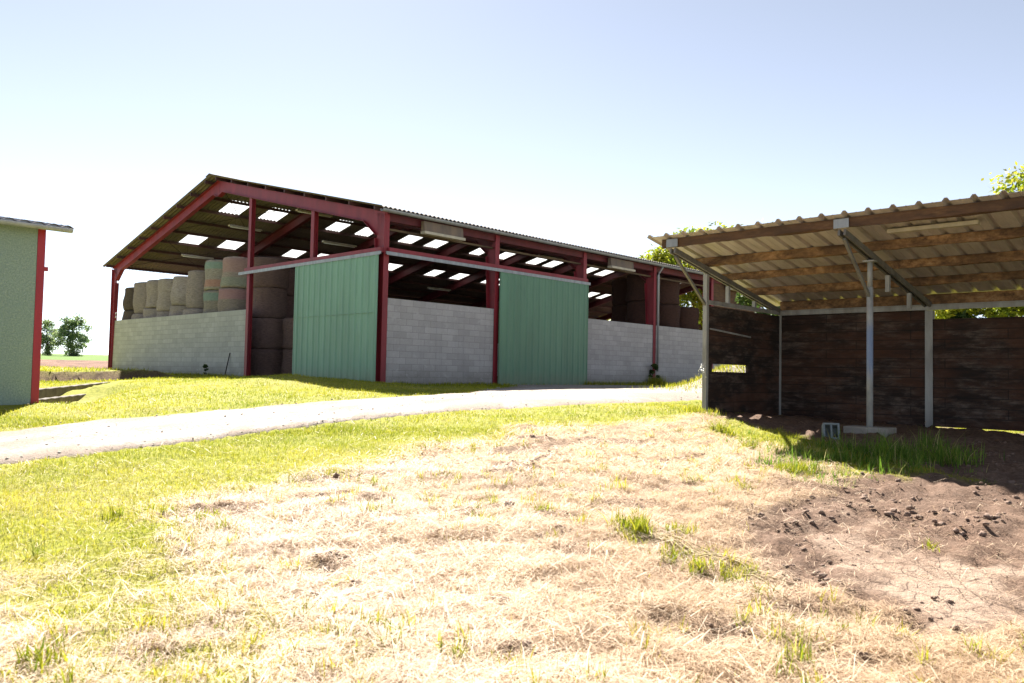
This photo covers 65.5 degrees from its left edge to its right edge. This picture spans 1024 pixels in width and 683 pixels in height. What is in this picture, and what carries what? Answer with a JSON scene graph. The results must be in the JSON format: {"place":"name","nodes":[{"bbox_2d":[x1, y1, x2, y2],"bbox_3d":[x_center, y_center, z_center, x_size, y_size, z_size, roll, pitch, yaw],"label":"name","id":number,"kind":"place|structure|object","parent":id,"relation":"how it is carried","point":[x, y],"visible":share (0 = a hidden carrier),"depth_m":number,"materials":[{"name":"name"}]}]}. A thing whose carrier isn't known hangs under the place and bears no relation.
{"place":"outdoors","nodes":[
{"label":"outdoors","id":0,"kind":"place"},
{"bbox_2d":[0,365,745,463],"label":"road","id":1,"kind":"structure","parent":0,"point":[197,425],"depth_m":13.49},
{"bbox_2d":[0,384,697,464],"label":"loose stones","id":2,"kind":"object","parent":1,"relation":"on","point":[58,452],"visible":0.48,"depth_m":14.08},
{"bbox_2d":[0,353,1023,682],"bbox_3d":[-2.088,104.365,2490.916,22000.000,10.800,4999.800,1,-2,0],"label":"ground","id":3,"kind":"structure","parent":0,"point":[954,489],"depth_m":7.01,"materials":[{"name":"beige plant"}]},
{"bbox_2d":[0,216,73,404],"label":"green building","id":4,"kind":"structure","parent":3,"relation":"on","point":[23,268],"depth_m":14.77,"materials":[{"name":"green painted render"},{"name":"red painted steel"},{"name":"galvanised steel"}]},
{"bbox_2d":[41,317,62,354],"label":"tree","id":5,"kind":"object","parent":3,"relation":"on","point":[46,339],"visible":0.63,"depth_m":151.66,"materials":[{"name":"green plant"}]},
{"bbox_2d":[39,394,85,403],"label":"retaining wall","id":6,"kind":"structure","parent":3,"relation":"on","point":[68,398],"depth_m":18.07,"materials":[{"name":"concrete"}]},
{"bbox_2d":[46,313,92,355],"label":"tree","id":7,"kind":"object","parent":3,"relation":"on","point":[73,325],"visible":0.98,"depth_m":148.93,"materials":[{"name":"green plant"}]},
{"bbox_2d":[39,382,106,398],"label":"retaining wall","id":8,"kind":"structure","parent":3,"relation":"on","point":[49,392],"depth_m":19.25,"materials":[{"name":"concrete"}]},
{"bbox_2d":[202,364,208,373],"bbox_3d":[-12.371,1.319,32.133,0.302,0.858,0.261,1,-2,0],"label":"wall weed","id":9,"kind":"object","parent":3,"relation":"on","point":[205,366],"depth_m":32.12,"materials":[{"name":"green plant"}]},
{"bbox_2d":[250,348,282,376],"bbox_3d":[-10.071,0.933,32.644,1.522,1.250,1.605,1,-2,3],"label":"round bale","id":10,"kind":"object","parent":3,"relation":"on","point":[264,362],"visible":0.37,"depth_m":31.94,"materials":[{"name":"brown plant"}]},
{"bbox_2d":[251,318,282,349],"bbox_3d":[-10.018,-0.305,32.698,1.549,1.250,1.591,3,-3,-32],"label":"round bale","id":11,"kind":"object","parent":10,"relation":"on","point":[267,333],"visible":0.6,"depth_m":32.02,"materials":[{"name":"brown plant"}]},
{"bbox_2d":[252,287,287,318],"bbox_3d":[-10.021,-1.545,32.746,1.524,1.250,1.614,-1,-3,37],"label":"round bale","id":12,"kind":"object","parent":11,"relation":"on","point":[269,302],"visible":0.76,"depth_m":32.08,"materials":[{"name":"brown plant"}]},
{"bbox_2d":[253,257,289,289],"bbox_3d":[-9.964,-2.783,32.795,1.630,1.250,1.499,2,-2,-19],"label":"round bale","id":13,"kind":"object","parent":12,"relation":"on","point":[278,278],"visible":0.58,"depth_m":32.14,"materials":[{"name":"brown plant"}]},
{"bbox_2d":[281,349,292,374],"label":"round bale","id":14,"kind":"object","parent":3,"relation":"on","point":[286,366],"visible":0.22,"depth_m":31.63,"materials":[{"name":"brown plant"}]},
{"bbox_2d":[282,318,293,348],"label":"round bale","id":15,"kind":"object","parent":14,"relation":"on","point":[288,323],"visible":0.29,"depth_m":31.59,"materials":[{"name":"brown plant"}]},
{"bbox_2d":[286,296,293,317],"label":"round bale","id":16,"kind":"object","parent":15,"relation":"on","point":[290,309],"visible":0.15,"depth_m":35.68,"materials":[{"name":"brown plant"}]},
{"bbox_2d":[287,269,294,295],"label":"round bale","id":17,"kind":"object","parent":16,"relation":"on","point":[291,290],"visible":0.11,"depth_m":35.72,"materials":[{"name":"brown plant"}]},
{"bbox_2d":[103,173,760,384],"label":"hay barn","id":18,"kind":"structure","parent":3,"relation":"on","point":[511,308],"depth_m":31.41,"materials":[{"name":"metal"}]},
{"bbox_2d":[181,250,213,259],"bbox_3d":[-15.186,-4.535,38.516,0.175,1.031,1.560,-1,-3,44],"label":"strip lamp","id":19,"kind":"object","parent":18,"relation":"hanging from","point":[193,256],"visible":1,"depth_m":38.38,"materials":[{"name":"white plastic"}]},
{"bbox_2d":[228,208,262,231],"bbox_3d":[-11.843,-5.592,35.465,0.175,1.227,1.560,-1,-3,44],"label":"strip lamp","id":20,"kind":"object","parent":18,"relation":"hanging from","point":[242,227],"visible":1,"depth_m":35.28,"materials":[{"name":"white plastic"}]},
{"bbox_2d":[295,209,332,217],"bbox_3d":[-7.624,-5.223,30.767,0.175,0.673,1.560,-1,-3,44],"label":"strip lamp","id":21,"kind":"object","parent":18,"relation":"hanging from","point":[309,212],"visible":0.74,"depth_m":30.56,"materials":[{"name":"white plastic"}]},
{"bbox_2d":[292,255,378,381],"bbox_3d":[-5.942,-0.565,26.323,4.785,4.230,0.082,-1,-3,44],"label":"sliding door","id":22,"kind":"structure","parent":18,"relation":"in","point":[335,324],"depth_m":26.13,"materials":[{"name":"green metal"}]},
{"bbox_2d":[322,218,356,247],"bbox_3d":[-6.871,-4.689,31.855,0.175,1.726,1.560,-1,-3,44],"label":"strip lamp","id":23,"kind":"object","parent":18,"relation":"hanging from","point":[338,244],"visible":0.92,"depth_m":31.77,"materials":[{"name":"white plastic"}]},
{"bbox_2d":[427,241,450,290],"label":"strip lamp","id":24,"kind":"object","parent":18,"relation":"hanging from","point":[441,289],"visible":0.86,"depth_m":42.43,"materials":[{"name":"white plastic"}]},
{"bbox_2d":[498,272,588,384],"bbox_3d":[1.288,-0.329,30.016,0.077,4.110,5.002,-1,-3,44],"label":"sliding door","id":25,"kind":"structure","parent":18,"relation":"in","point":[543,337],"depth_m":29.84,"materials":[{"name":"green metal"}]},
{"bbox_2d":[0,389,1023,682],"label":"dry hay","id":26,"kind":"object","parent":3,"relation":"on","point":[556,667],"visible":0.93,"depth_m":5.33},
{"bbox_2d":[639,532,800,597],"bbox_3d":[1.573,1.674,6.183,0.357,0.145,1.772,2,-3,-28],"label":"stalk bundle","id":27,"kind":"object","parent":26,"relation":"on","point":[689,549],"visible":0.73,"depth_m":6.28,"materials":[{"name":"beige plant"}]},
{"bbox_2d":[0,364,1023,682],"bbox_3d":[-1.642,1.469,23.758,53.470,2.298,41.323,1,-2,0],"label":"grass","id":28,"kind":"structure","parent":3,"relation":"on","point":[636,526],"depth_m":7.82,"materials":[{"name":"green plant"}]},
{"bbox_2d":[649,363,659,378],"bbox_3d":[6.221,1.621,35.104,0.540,1.339,0.560,1,-2,0],"label":"dark weed","id":29,"kind":"object","parent":3,"relation":"on","point":[655,367],"visible":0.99,"depth_m":35.02,"materials":[{"name":"green plant"}]},
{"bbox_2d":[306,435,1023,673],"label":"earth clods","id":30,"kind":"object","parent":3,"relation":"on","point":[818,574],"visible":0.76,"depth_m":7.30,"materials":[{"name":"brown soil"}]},
{"bbox_2d":[637,221,743,329],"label":"broadleaf tree","id":31,"kind":"object","parent":3,"relation":"on","point":[691,297],"visible":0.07,"depth_m":75.96,"materials":[{"name":"green plant"}]},
{"bbox_2d":[735,219,779,315],"bbox_3d":[9.036,-1.070,26.826,2.896,6.224,3.379,0,-3,26],"label":"elder bush","id":32,"kind":"object","parent":3,"relation":"on","point":[742,299],"visible":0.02,"depth_m":26.60,"materials":[{"name":"green plant"}]},
{"bbox_2d":[822,423,839,439],"bbox_3d":[5.132,1.466,12.820,0.250,0.270,0.170,1,-24,14],"label":"hollow block","id":33,"kind":"object","parent":3,"relation":"on","point":[833,428],"depth_m":12.80,"materials":[{"name":"grey concrete"}]},
{"bbox_2d":[647,190,1023,430],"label":"open shelter","id":34,"kind":"object","parent":3,"relation":"on","point":[855,329],"visible":0.98,"depth_m":15.45,"materials":[{"name":"beige metal"}]},
{"bbox_2d":[699,415,1004,487],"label":"tall grass","id":35,"kind":"structure","parent":3,"relation":"on","point":[888,453],"depth_m":10.77,"materials":[{"name":"green plant"}]},
{"bbox_2d":[843,425,896,437],"bbox_3d":[6.014,1.537,13.390,0.720,0.210,0.440,-1,-3,44],"label":"concrete footing","id":36,"kind":"object","parent":3,"relation":"on","point":[857,429],"visible":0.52,"depth_m":13.24,"materials":[{"name":"grey concrete"}]},
{"bbox_2d":[933,308,998,318],"bbox_3d":[13.001,0.077,23.276,2.876,3.957,2.592,3,-3,-42],"label":"hedge bush","id":37,"kind":"object","parent":3,"relation":"on","point":[946,314],"visible":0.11,"depth_m":22.75,"materials":[{"name":"green plant"}]},
{"bbox_2d":[950,307,1023,318],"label":"hedge bush","id":38,"kind":"object","parent":3,"relation":"on","point":[962,315],"visible":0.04,"depth_m":22.66,"materials":[{"name":"green plant"}]},
{"bbox_2d":[981,161,1023,316],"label":"broadleaf tree","id":39,"kind":"object","parent":3,"relation":"on","point":[1017,185],"visible":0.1,"depth_m":40.60,"materials":[{"name":"green plant"}]},
{"bbox_2d":[987,306,1023,317],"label":"hedge bush","id":40,"kind":"object","parent":3,"relation":"on","point":[1004,311],"visible":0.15,"depth_m":22.22,"materials":[{"name":"green plant"}]},
{"bbox_2d":[0,0,1023,354],"label":"sky","id":41,"kind":"structure","parent":0,"point":[604,125],"materials":[{"name":"blue"}]},
{"bbox_2d":[611,305,626,321],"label":"round bale","id":42,"kind":"object","parent":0,"point":[619,312],"visible":0.21,"depth_m":38.53},
{"bbox_2d":[625,301,659,325],"bbox_3d":[6.088,-1.174,36.909,1.524,1.275,1.614,2,-3,-27],"label":"round bale","id":43,"kind":"object","parent":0,"point":[635,312],"visible":0.44,"depth_m":36.30},
{"bbox_2d":[625,274,660,301],"bbox_3d":[6.113,-2.453,36.962,1.630,1.275,1.499,2,-2,-18],"label":"round bale","id":44,"kind":"object","parent":43,"relation":"on","point":[635,288],"visible":0.52,"depth_m":36.38},
{"bbox_2d":[659,304,679,327],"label":"round bale","id":45,"kind":"object","parent":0,"point":[669,315],"visible":0.48,"depth_m":37.47},
{"bbox_2d":[659,277,679,304],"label":"round bale","id":46,"kind":"object","parent":45,"relation":"on","point":[669,292],"visible":0.42,"depth_m":37.52},
{"bbox_2d":[679,307,698,329],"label":"round bale","id":47,"kind":"object","parent":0,"point":[689,317],"visible":0.46,"depth_m":38.69},
{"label":"round bale","id":48,"kind":"object","parent":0,"visible":0},
{"bbox_2d":[217,288,246,311],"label":"round bale","id":49,"kind":"object","parent":48,"relation":"on","point":[230,299],"visible":0.48,"depth_m":32.81,"materials":[{"name":"plant"}]},
{"bbox_2d":[220,257,247,288],"bbox_3d":[-11.400,-2.828,33.579,1.630,1.290,1.499,5,-4,-31],"label":"round bale","id":50,"kind":"object","parent":49,"relation":"on","point":[232,268],"visible":0.46,"depth_m":32.89,"materials":[{"name":"beige plant"}]},
{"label":"round bale","id":51,"kind":"object","parent":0,"visible":0},
{"bbox_2d":[203,290,218,312],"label":"round bale","id":52,"kind":"object","parent":51,"relation":"on","point":[210,299],"visible":0.29,"depth_m":33.96,"materials":[{"name":"beige plant"}]},
{"bbox_2d":[204,260,222,290],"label":"round bale","id":53,"kind":"object","parent":52,"relation":"on","point":[213,272],"visible":0.4,"depth_m":34.04,"materials":[{"name":"beige plant"}]},
{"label":"round bale","id":54,"kind":"object","parent":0,"visible":0},
{"bbox_2d":[182,308,202,314],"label":"round bale","id":55,"kind":"object","parent":54,"relation":"on","point":[192,311],"visible":0.24,"depth_m":35.08,"materials":[{"name":"plant"}]},
{"bbox_2d":[185,270,204,307],"bbox_3d":[-13.871,-2.282,35.909,1.549,1.690,1.591,3,-3,-21],"label":"round bale","id":56,"kind":"object","parent":55,"relation":"on","point":[195,290],"visible":0.4,"depth_m":35.18,"materials":[{"name":"plant"}]},
{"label":"round bale","id":57,"kind":"object","parent":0,"visible":0},
{"bbox_2d":[169,305,187,315],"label":"round bale","id":58,"kind":"object","parent":57,"relation":"on","point":[176,310],"visible":0.17,"depth_m":36.24,"materials":[{"name":"plant"}]},
{"bbox_2d":[170,276,187,305],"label":"round bale","id":59,"kind":"object","parent":58,"relation":"on","point":[178,292],"visible":0.44,"depth_m":36.23,"materials":[{"name":"plant"}]},
{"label":"round bale","id":60,"kind":"object","parent":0,"visible":0},
{"bbox_2d":[156,311,168,316],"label":"round bale","id":61,"kind":"object","parent":60,"relation":"on","point":[162,313],"visible":0.12,"depth_m":37.33,"materials":[{"name":"plant"}]},
{"bbox_2d":[156,278,172,310],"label":"round bale","id":62,"kind":"object","parent":61,"relation":"on","point":[164,293],"visible":0.36,"depth_m":37.33,"materials":[{"name":"plant"}]},
{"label":"round bale","id":63,"kind":"object","parent":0,"visible":0},
{"bbox_2d":[143,308,158,317],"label":"round bale","id":64,"kind":"object","parent":63,"relation":"on","point":[149,312],"visible":0.21,"depth_m":38.32,"materials":[{"name":"plant"}]},
{"bbox_2d":[145,280,157,307],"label":"round bale","id":65,"kind":"object","parent":64,"relation":"on","point":[152,292],"visible":0.34,"depth_m":38.38,"materials":[{"name":"plant"}]},
{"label":"round bale","id":66,"kind":"object","parent":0,"visible":0},
{"bbox_2d":[131,313,142,318],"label":"round bale","id":67,"kind":"object","parent":66,"relation":"on","point":[137,316],"visible":0.11,"depth_m":39.22,"materials":[{"name":"plant"}]},
{"bbox_2d":[133,282,146,313],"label":"round bale","id":68,"kind":"object","parent":67,"relation":"on","point":[139,298],"visible":0.27,"depth_m":39.33,"materials":[{"name":"plant"}]},
{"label":"round bale","id":69,"kind":"object","parent":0,"visible":0},
{"bbox_2d":[122,310,134,319],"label":"round bale","id":70,"kind":"object","parent":69,"relation":"on","point":[128,314],"visible":0.11,"depth_m":40.12},
{"bbox_2d":[123,287,133,310],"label":"round bale","id":71,"kind":"object","parent":70,"relation":"on","point":[128,300],"visible":0.24,"depth_m":40.18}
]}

